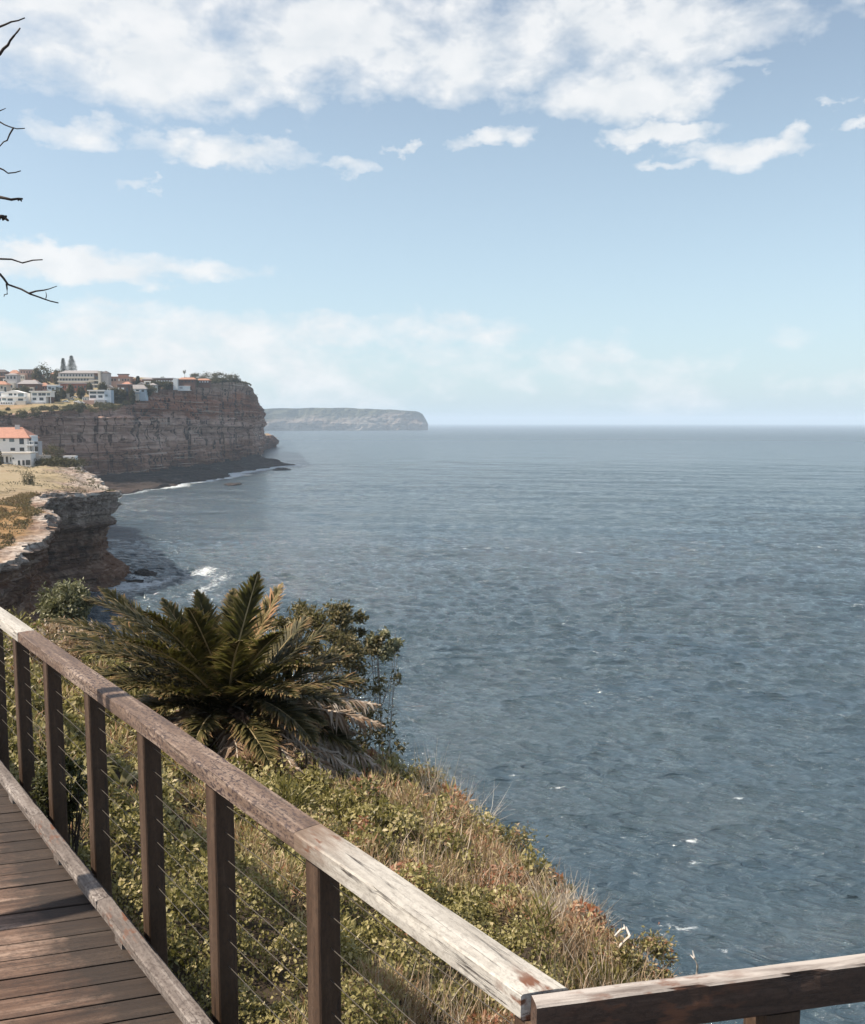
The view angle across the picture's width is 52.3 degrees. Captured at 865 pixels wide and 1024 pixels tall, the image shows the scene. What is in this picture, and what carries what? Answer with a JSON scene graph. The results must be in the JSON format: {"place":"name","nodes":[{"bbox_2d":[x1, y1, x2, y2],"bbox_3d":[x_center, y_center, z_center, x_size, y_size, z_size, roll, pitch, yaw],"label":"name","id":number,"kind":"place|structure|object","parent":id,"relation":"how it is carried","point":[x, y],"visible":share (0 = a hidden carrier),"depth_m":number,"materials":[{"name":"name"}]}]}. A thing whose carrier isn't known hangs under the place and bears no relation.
{"place":"outdoors","nodes":[
{"label":"outdoors","id":0,"kind":"place"},
{"bbox_2d":[0,453,131,639],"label":"promontory","id":1,"kind":"structure","parent":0,"point":[62,537],"depth_m":209.79,"materials":[{"name":"stone"}]},
{"bbox_2d":[0,452,35,466],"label":"pool house","id":2,"kind":"structure","parent":1,"relation":"on","point":[22,458],"depth_m":295.80,"materials":[{"name":"white paint"}]},
{"bbox_2d":[0,425,41,454],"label":"villa","id":3,"kind":"object","parent":1,"relation":"on","point":[17,438],"visible":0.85,"depth_m":308.41,"materials":[{"name":"paint"}]},
{"bbox_2d":[19,438,23,443],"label":"window","id":4,"kind":"structure","parent":3,"relation":"in","point":[21,440],"depth_m":307.99,"materials":[{"name":"grey glass"}]},
{"bbox_2d":[0,491,43,548],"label":"tussock grass","id":5,"kind":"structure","parent":1,"relation":"on","point":[18,499],"depth_m":158.64,"materials":[{"name":"green plant"}]},
{"bbox_2d":[19,472,35,484],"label":"clifftop shrub","id":6,"kind":"object","parent":1,"relation":"on","point":[31,479],"visible":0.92,"depth_m":224.90,"materials":[{"name":"plant"}]},
{"bbox_2d":[36,455,50,465],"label":"garden wall","id":7,"kind":"structure","parent":1,"relation":"on","point":[40,456],"depth_m":299.66,"materials":[{"name":"stone"}]},
{"bbox_2d":[42,443,65,457],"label":"clifftop shrub","id":8,"kind":"object","parent":1,"relation":"on","point":[51,448],"visible":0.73,"depth_m":328.89,"materials":[{"name":"green plant"}]},
{"bbox_2d":[0,462,115,546],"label":"clifftop scrub","id":9,"kind":"object","parent":1,"relation":"on","point":[62,486],"visible":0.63,"depth_m":221.22,"materials":[{"name":"plant"}]},
{"bbox_2d":[34,456,90,466],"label":"hedge","id":10,"kind":"object","parent":1,"relation":"on","point":[66,462],"visible":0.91,"depth_m":297.95,"materials":[{"name":"green plant"}]},
{"bbox_2d":[63,456,77,459],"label":"garden wall","id":11,"kind":"structure","parent":1,"relation":"on","point":[67,457],"depth_m":317.64,"materials":[{"name":"white paint"}]},
{"bbox_2d":[0,761,214,1023],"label":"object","id":12,"kind":"structure","parent":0,"point":[65,958],"depth_m":4.25,"materials":[{"name":"brown wood"}]},
{"bbox_2d":[0,607,864,1023],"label":"timber railing","id":13,"kind":"object","parent":12,"relation":"on","point":[528,993],"visible":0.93,"depth_m":3.58,"materials":[{"name":"wood"}]},
{"bbox_2d":[0,377,278,476],"bbox_3d":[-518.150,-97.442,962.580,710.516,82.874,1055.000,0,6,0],"label":"headland","id":14,"kind":"structure","parent":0,"point":[162,428],"depth_m":623.18,"materials":[{"name":"stone"}]},
{"bbox_2d":[0,370,9,380],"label":"brown house","id":15,"kind":"structure","parent":14,"relation":"on","point":[2,373],"depth_m":732.27,"materials":[{"name":"brick"}]},
{"bbox_2d":[0,381,10,391],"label":"terracotta house","id":16,"kind":"structure","parent":14,"relation":"on","point":[5,386],"depth_m":619.46,"materials":[{"name":"paint"}]},
{"bbox_2d":[5,373,20,389],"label":"grey house","id":17,"kind":"structure","parent":14,"relation":"on","point":[13,379],"depth_m":653.40,"materials":[{"name":"paint"}]},
{"bbox_2d":[0,390,30,404],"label":"white house","id":18,"kind":"structure","parent":14,"relation":"on","point":[14,397],"depth_m":555.29,"materials":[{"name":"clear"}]},
{"bbox_2d":[15,409,28,418],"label":"clifftop shrub","id":19,"kind":"object","parent":14,"relation":"on","point":[24,413],"visible":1,"depth_m":468.64,"materials":[{"name":"green plant"}]},
{"bbox_2d":[19,385,28,391],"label":"hill tree","id":20,"kind":"object","parent":14,"relation":"on","point":[22,388],"visible":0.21,"depth_m":584.50,"materials":[{"name":"green plant"}]},
{"bbox_2d":[18,369,34,380],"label":"flats","id":21,"kind":"structure","parent":14,"relation":"on","point":[24,374],"depth_m":736.45,"materials":[{"name":"paint"}]},
{"bbox_2d":[17,380,43,390],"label":"brick house","id":22,"kind":"structure","parent":14,"relation":"on","point":[33,385],"depth_m":614.37,"materials":[{"name":"grey tile"}]},
{"bbox_2d":[27,408,42,416],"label":"clifftop shrub","id":23,"kind":"object","parent":14,"relation":"on","point":[33,411],"visible":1,"depth_m":489.21,"materials":[{"name":"green plant"}]},
{"bbox_2d":[31,368,41,382],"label":"hill tree","id":24,"kind":"object","parent":14,"relation":"on","point":[37,372],"visible":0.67,"depth_m":691.48,"materials":[{"name":"green plant"}]},
{"bbox_2d":[29,391,55,403],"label":"modern house","id":25,"kind":"structure","parent":14,"relation":"on","point":[41,397],"depth_m":557.46,"materials":[{"name":"white paint"}]},
{"bbox_2d":[34,362,53,382],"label":"hill tree","id":26,"kind":"object","parent":14,"relation":"on","point":[46,374],"visible":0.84,"depth_m":695.97,"materials":[{"name":"green plant"}]},
{"bbox_2d":[42,383,48,390],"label":"cottage","id":27,"kind":"structure","parent":14,"relation":"on","point":[44,387],"depth_m":626.33,"materials":[{"name":"brick"}]},
{"bbox_2d":[46,385,62,391],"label":"white house","id":28,"kind":"structure","parent":14,"relation":"on","point":[51,387],"depth_m":594.55,"materials":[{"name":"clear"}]},
{"bbox_2d":[52,387,61,401],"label":"hill tree","id":29,"kind":"object","parent":14,"relation":"on","point":[58,396],"visible":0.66,"depth_m":569.64,"materials":[{"name":"green plant"}]},
{"bbox_2d":[52,369,61,383],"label":"hill tree","id":30,"kind":"object","parent":14,"relation":"on","point":[55,376],"visible":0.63,"depth_m":711.03,"materials":[{"name":"green plant"}]},
{"bbox_2d":[59,387,66,398],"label":"hill tree","id":31,"kind":"object","parent":14,"relation":"on","point":[63,392],"visible":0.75,"depth_m":593.93,"materials":[{"name":"green plant"}]},
{"bbox_2d":[60,358,66,371],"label":"pine tree","id":32,"kind":"object","parent":14,"relation":"on","point":[62,367],"visible":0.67,"depth_m":740.56,"materials":[{"name":"green plant"}]},
{"bbox_2d":[66,383,74,396],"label":"hill tree","id":33,"kind":"object","parent":14,"relation":"on","point":[70,390],"visible":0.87,"depth_m":608.59,"materials":[{"name":"green plant"}]},
{"bbox_2d":[66,355,76,370],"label":"pine tree","id":34,"kind":"object","parent":14,"relation":"on","point":[71,362],"visible":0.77,"depth_m":750.31,"materials":[{"name":"green plant"}]},
{"bbox_2d":[60,382,86,392],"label":"red brick flats","id":35,"kind":"structure","parent":14,"relation":"on","point":[76,385],"depth_m":643.95,"materials":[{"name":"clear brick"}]},
{"bbox_2d":[74,406,83,412],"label":"clifftop shrub","id":36,"kind":"object","parent":14,"relation":"on","point":[79,410],"visible":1,"depth_m":511.47,"materials":[{"name":"green plant"}]},
{"bbox_2d":[76,386,86,398],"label":"hill tree","id":37,"kind":"object","parent":14,"relation":"on","point":[80,393],"visible":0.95,"depth_m":594.03,"materials":[{"name":"green plant"}]},
{"bbox_2d":[57,371,111,387],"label":"apartment block","id":38,"kind":"structure","parent":14,"relation":"on","point":[94,378],"depth_m":683.01,"materials":[{"name":"beige concrete"}]},
{"bbox_2d":[86,382,92,394],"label":"hill tree","id":39,"kind":"object","parent":14,"relation":"on","point":[89,385],"visible":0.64,"depth_m":633.17,"materials":[{"name":"green plant"}]},
{"bbox_2d":[85,405,103,413],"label":"clifftop shrub","id":40,"kind":"object","parent":14,"relation":"on","point":[92,409],"visible":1,"depth_m":515.90,"materials":[{"name":"green plant"}]},
{"bbox_2d":[83,390,113,404],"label":"modern house","id":41,"kind":"structure","parent":14,"relation":"on","point":[101,396],"depth_m":570.03,"materials":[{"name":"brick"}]},
{"bbox_2d":[97,381,107,389],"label":"hill tree","id":42,"kind":"object","parent":14,"relation":"on","point":[102,386],"visible":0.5,"depth_m":623.34,"materials":[{"name":"green plant"}]},
{"bbox_2d":[102,404,123,410],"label":"clifftop shrub","id":43,"kind":"object","parent":14,"relation":"on","point":[113,406],"visible":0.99,"depth_m":531.16,"materials":[{"name":"green plant"}]},
{"bbox_2d":[108,386,119,403],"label":"hill tree","id":44,"kind":"object","parent":14,"relation":"on","point":[116,397],"visible":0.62,"depth_m":582.15,"materials":[{"name":"green plant"}]},
{"bbox_2d":[114,389,126,402],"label":"hill tree","id":45,"kind":"object","parent":14,"relation":"on","point":[122,396],"visible":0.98,"depth_m":583.74,"materials":[{"name":"green plant"}]},
{"bbox_2d":[111,374,133,386],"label":"pink flats","id":46,"kind":"structure","parent":14,"relation":"on","point":[121,379],"depth_m":693.16,"materials":[{"name":"paint"}]},
{"bbox_2d":[117,384,132,401],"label":"brown flats","id":47,"kind":"structure","parent":14,"relation":"on","point":[127,388],"depth_m":586.69,"materials":[{"name":"brick"}]},
{"bbox_2d":[0,377,257,415],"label":"headland scrub","id":48,"kind":"object","parent":14,"relation":"on","point":[124,402],"visible":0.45,"depth_m":556.12,"materials":[{"name":"green plant"}]},
{"bbox_2d":[128,389,135,404],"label":"hill tree","id":49,"kind":"object","parent":14,"relation":"on","point":[131,396],"visible":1,"depth_m":584.45,"materials":[{"name":"green plant"}]},
{"bbox_2d":[132,385,147,400],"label":"cottage","id":50,"kind":"structure","parent":14,"relation":"on","point":[141,393],"depth_m":595.01,"materials":[{"name":"paint"}]},
{"bbox_2d":[141,378,152,383],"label":"columned house","id":51,"kind":"structure","parent":14,"relation":"on","point":[146,380],"depth_m":673.28,"materials":[{"name":"white paint"}]},
{"bbox_2d":[143,384,153,396],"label":"hill tree","id":52,"kind":"object","parent":14,"relation":"on","point":[149,391],"visible":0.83,"depth_m":599.35,"materials":[{"name":"green plant"}]},
{"bbox_2d":[150,383,157,392],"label":"hill house","id":53,"kind":"structure","parent":14,"relation":"on","point":[154,385],"depth_m":624.54,"materials":[{"name":"grey tile"}]},
{"bbox_2d":[149,379,163,390],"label":"hill tree","id":54,"kind":"object","parent":14,"relation":"on","point":[160,384],"visible":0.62,"depth_m":632.48,"materials":[{"name":"green plant"}]},
{"bbox_2d":[163,381,173,388],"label":"hill tree","id":55,"kind":"object","parent":14,"relation":"on","point":[167,384],"visible":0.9,"depth_m":642.22,"materials":[{"name":"green plant"}]},
{"bbox_2d":[152,377,196,389],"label":"long house","id":56,"kind":"structure","parent":14,"relation":"on","point":[187,381],"depth_m":646.55,"materials":[{"name":"white paint"}]},
{"bbox_2d":[178,386,190,390],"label":"garage","id":57,"kind":"structure","parent":14,"relation":"on","point":[183,388],"depth_m":646.15,"materials":[{"name":"white paint"}]},
{"bbox_2d":[189,373,204,378],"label":"bluff bush","id":58,"kind":"object","parent":14,"relation":"on","point":[194,375],"visible":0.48,"depth_m":742.34,"materials":[{"name":"green plant"}]},
{"bbox_2d":[197,379,211,387],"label":"bluff house","id":59,"kind":"structure","parent":14,"relation":"on","point":[204,383],"depth_m":686.55,"materials":[{"name":"grey brick"}]},
{"bbox_2d":[201,371,218,378],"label":"bluff bush","id":60,"kind":"object","parent":14,"relation":"on","point":[213,374],"visible":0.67,"depth_m":755.87,"materials":[{"name":"plant"}]},
{"bbox_2d":[208,370,234,381],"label":"bluff bush","id":61,"kind":"object","parent":14,"relation":"on","point":[220,373],"visible":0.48,"depth_m":766.48,"materials":[{"name":"green plant"}]},
{"bbox_2d":[226,375,240,381],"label":"bluff bush","id":62,"kind":"object","parent":14,"relation":"on","point":[235,376],"visible":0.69,"depth_m":774.87,"materials":[{"name":"green plant"}]},
{"bbox_2d":[98,453,294,494],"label":"rock shelf","id":63,"kind":"object","parent":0,"point":[128,482],"visible":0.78,"depth_m":608.89,"materials":[{"name":"grey stone"}]},
{"bbox_2d":[3,631,597,1023],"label":"hillside","id":64,"kind":"structure","parent":0,"point":[262,984],"depth_m":6.26,"materials":[{"name":"green plant"}]},
{"bbox_2d":[0,17,58,302],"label":"bare twig tree","id":65,"kind":"object","parent":64,"relation":"on","point":[3,217],"visible":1,"depth_m":4.86,"materials":[{"name":"brown plant"}]},
{"bbox_2d":[29,739,87,853],"bbox_3d":[-2.567,2.212,6.165,0.448,1.310,0.317,0,6,0],"label":"shrub","id":66,"kind":"object","parent":64,"relation":"on","point":[71,769],"visible":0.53,"depth_m":6.12,"materials":[{"name":"green plant"}]},
{"bbox_2d":[6,616,112,661],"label":"shrub","id":67,"kind":"object","parent":64,"relation":"on","point":[51,628],"visible":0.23,"depth_m":15.30,"materials":[{"name":"green leaf"},{"name":"grey twig"}]},
{"bbox_2d":[34,577,96,642],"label":"round shrub","id":68,"kind":"object","parent":64,"relation":"on","point":[53,606],"visible":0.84,"depth_m":18.57,"materials":[{"name":"green plant"}]},
{"bbox_2d":[35,753,124,782],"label":"strap leaf plant","id":69,"kind":"object","parent":64,"relation":"on","point":[84,764],"visible":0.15,"depth_m":8.59,"materials":[{"name":"green plant"}]},
{"bbox_2d":[107,763,137,794],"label":"strap leaf plant","id":70,"kind":"object","parent":64,"relation":"on","point":[125,778],"visible":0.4,"depth_m":8.99,"materials":[{"name":"green plant"}]},
{"bbox_2d":[44,572,387,793],"bbox_3d":[-3.401,2.624,13.586,5.522,3.473,4.203,0,6,0],"label":"palm","id":71,"kind":"object","parent":64,"relation":"on","point":[231,687],"visible":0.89,"depth_m":13.06,"materials":[{"name":"green plant"}]},
{"bbox_2d":[3,605,658,1023],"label":"ground cover","id":72,"kind":"object","parent":64,"relation":"on","point":[287,865],"visible":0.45,"depth_m":7.20,"materials":[{"name":"green plant"}]},
{"bbox_2d":[268,598,416,762],"bbox_3d":[-1.827,3.248,16.452,2.515,3.265,3.503,-4,7,-36],"label":"twiggy shrub","id":73,"kind":"object","parent":64,"relation":"on","point":[343,637],"visible":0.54,"depth_m":16.11,"materials":[{"name":"green plant"}]},
{"bbox_2d":[362,626,404,757],"bbox_3d":[-0.917,3.908,16.656,0.824,3.614,0.712,0,6,0],"label":"brow shrub","id":74,"kind":"object","parent":64,"relation":"on","point":[391,647],"visible":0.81,"depth_m":16.46,"materials":[{"name":"green plant"}]},
{"bbox_2d":[381,758,471,812],"bbox_3d":[-0.185,4.236,12.842,1.632,1.154,1.500,-4,7,-33],"label":"shrub","id":75,"kind":"object","parent":64,"relation":"on","point":[433,774],"visible":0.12,"depth_m":12.90,"materials":[{"name":"green plant"}]},
{"bbox_2d":[384,736,507,825],"bbox_3d":[0.284,3.884,12.493,1.933,1.558,1.847,-3,6,-26],"label":"grass tuft","id":76,"kind":"object","parent":64,"relation":"on","point":[429,779],"visible":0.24,"depth_m":12.53,"materials":[{"name":"plant"}]},
{"bbox_2d":[437,805,547,864],"bbox_3d":[0.528,3.853,9.848,1.428,1.015,1.268,3,7,29],"label":"shrub","id":77,"kind":"object","parent":64,"relation":"on","point":[512,833],"visible":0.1,"depth_m":9.74,"materials":[{"name":"green plant"}]},
{"bbox_2d":[314,744,714,1023],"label":"dry stalks","id":78,"kind":"object","parent":64,"relation":"on","point":[565,950],"visible":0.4,"depth_m":6.66,"materials":[{"name":"beige plant"}]},
{"bbox_2d":[505,845,558,895],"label":"grass tuft","id":79,"kind":"object","parent":64,"relation":"on","point":[524,868],"visible":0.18,"depth_m":8.31,"materials":[{"name":"beige plant"}]},
{"bbox_2d":[497,861,577,900],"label":"shrub","id":80,"kind":"object","parent":64,"relation":"on","point":[555,881],"visible":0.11,"depth_m":8.34,"materials":[{"name":"green plant"}]},
{"bbox_2d":[514,865,640,940],"bbox_3d":[1.123,3.240,7.206,0.943,0.905,1.087,-5,8,-41],"label":"grass tuft","id":81,"kind":"object","parent":64,"relation":"on","point":[561,904],"visible":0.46,"depth_m":7.17,"materials":[{"name":"brown plant"}]},
{"bbox_2d":[600,924,630,985],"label":"dead branch","id":82,"kind":"object","parent":64,"relation":"on","point":[625,939],"visible":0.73,"depth_m":6.19,"materials":[{"name":"white wood"}]},
{"bbox_2d":[587,922,680,984],"bbox_3d":[1.424,3.299,6.267,0.721,0.678,0.720,0,6,0],"label":"shrub","id":83,"kind":"object","parent":64,"relation":"on","point":[658,949],"visible":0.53,"depth_m":6.25,"materials":[{"name":"green plant"}]},
{"bbox_2d":[690,950,698,973],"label":"dead branch","id":84,"kind":"object","parent":64,"relation":"on","point":[693,957],"visible":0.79,"depth_m":5.30,"materials":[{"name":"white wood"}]},
{"bbox_2d":[264,408,427,430],"bbox_3d":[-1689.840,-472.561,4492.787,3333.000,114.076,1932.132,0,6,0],"label":"distant headland","id":85,"kind":"structure","parent":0,"point":[306,419],"depth_m":4340.19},
{"bbox_2d":[0,0,864,423],"label":"sky","id":86,"kind":"structure","parent":0,"point":[445,211],"materials":[{"name":"blue"}]},
{"bbox_2d":[59,424,864,1023],"bbox_3d":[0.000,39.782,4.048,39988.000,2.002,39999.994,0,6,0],"label":"sea","id":87,"kind":"structure","parent":0,"point":[629,664],"depth_m":177.75,"materials":[{"name":"liquid"}]},
{"bbox_2d":[126,579,143,582],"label":"sea rock","id":88,"kind":"object","parent":87,"relation":"in","point":[136,580],"visible":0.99,"depth_m":221.75,"materials":[{"name":"grey stone"}]},
{"bbox_2d":[132,568,156,574],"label":"sea rock","id":89,"kind":"object","parent":87,"relation":"in","point":[141,571],"visible":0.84,"depth_m":232.27,"materials":[{"name":"grey stone"}]},
{"bbox_2d":[141,572,156,575],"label":"sea rock","id":90,"kind":"object","parent":87,"relation":"in","point":[151,574],"visible":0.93,"depth_m":229.89,"materials":[{"name":"grey stone"}]},
{"bbox_2d":[224,482,241,485],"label":"sea rock","id":91,"kind":"object","parent":87,"relation":"in","point":[232,484],"visible":0.94,"depth_m":563.43,"materials":[{"name":"grey stone"}]},
{"bbox_2d":[273,468,291,469],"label":"sea rock","id":92,"kind":"object","parent":87,"relation":"in","point":[282,469],"visible":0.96,"depth_m":746.43,"materials":[{"name":"grey stone"}]}
]}

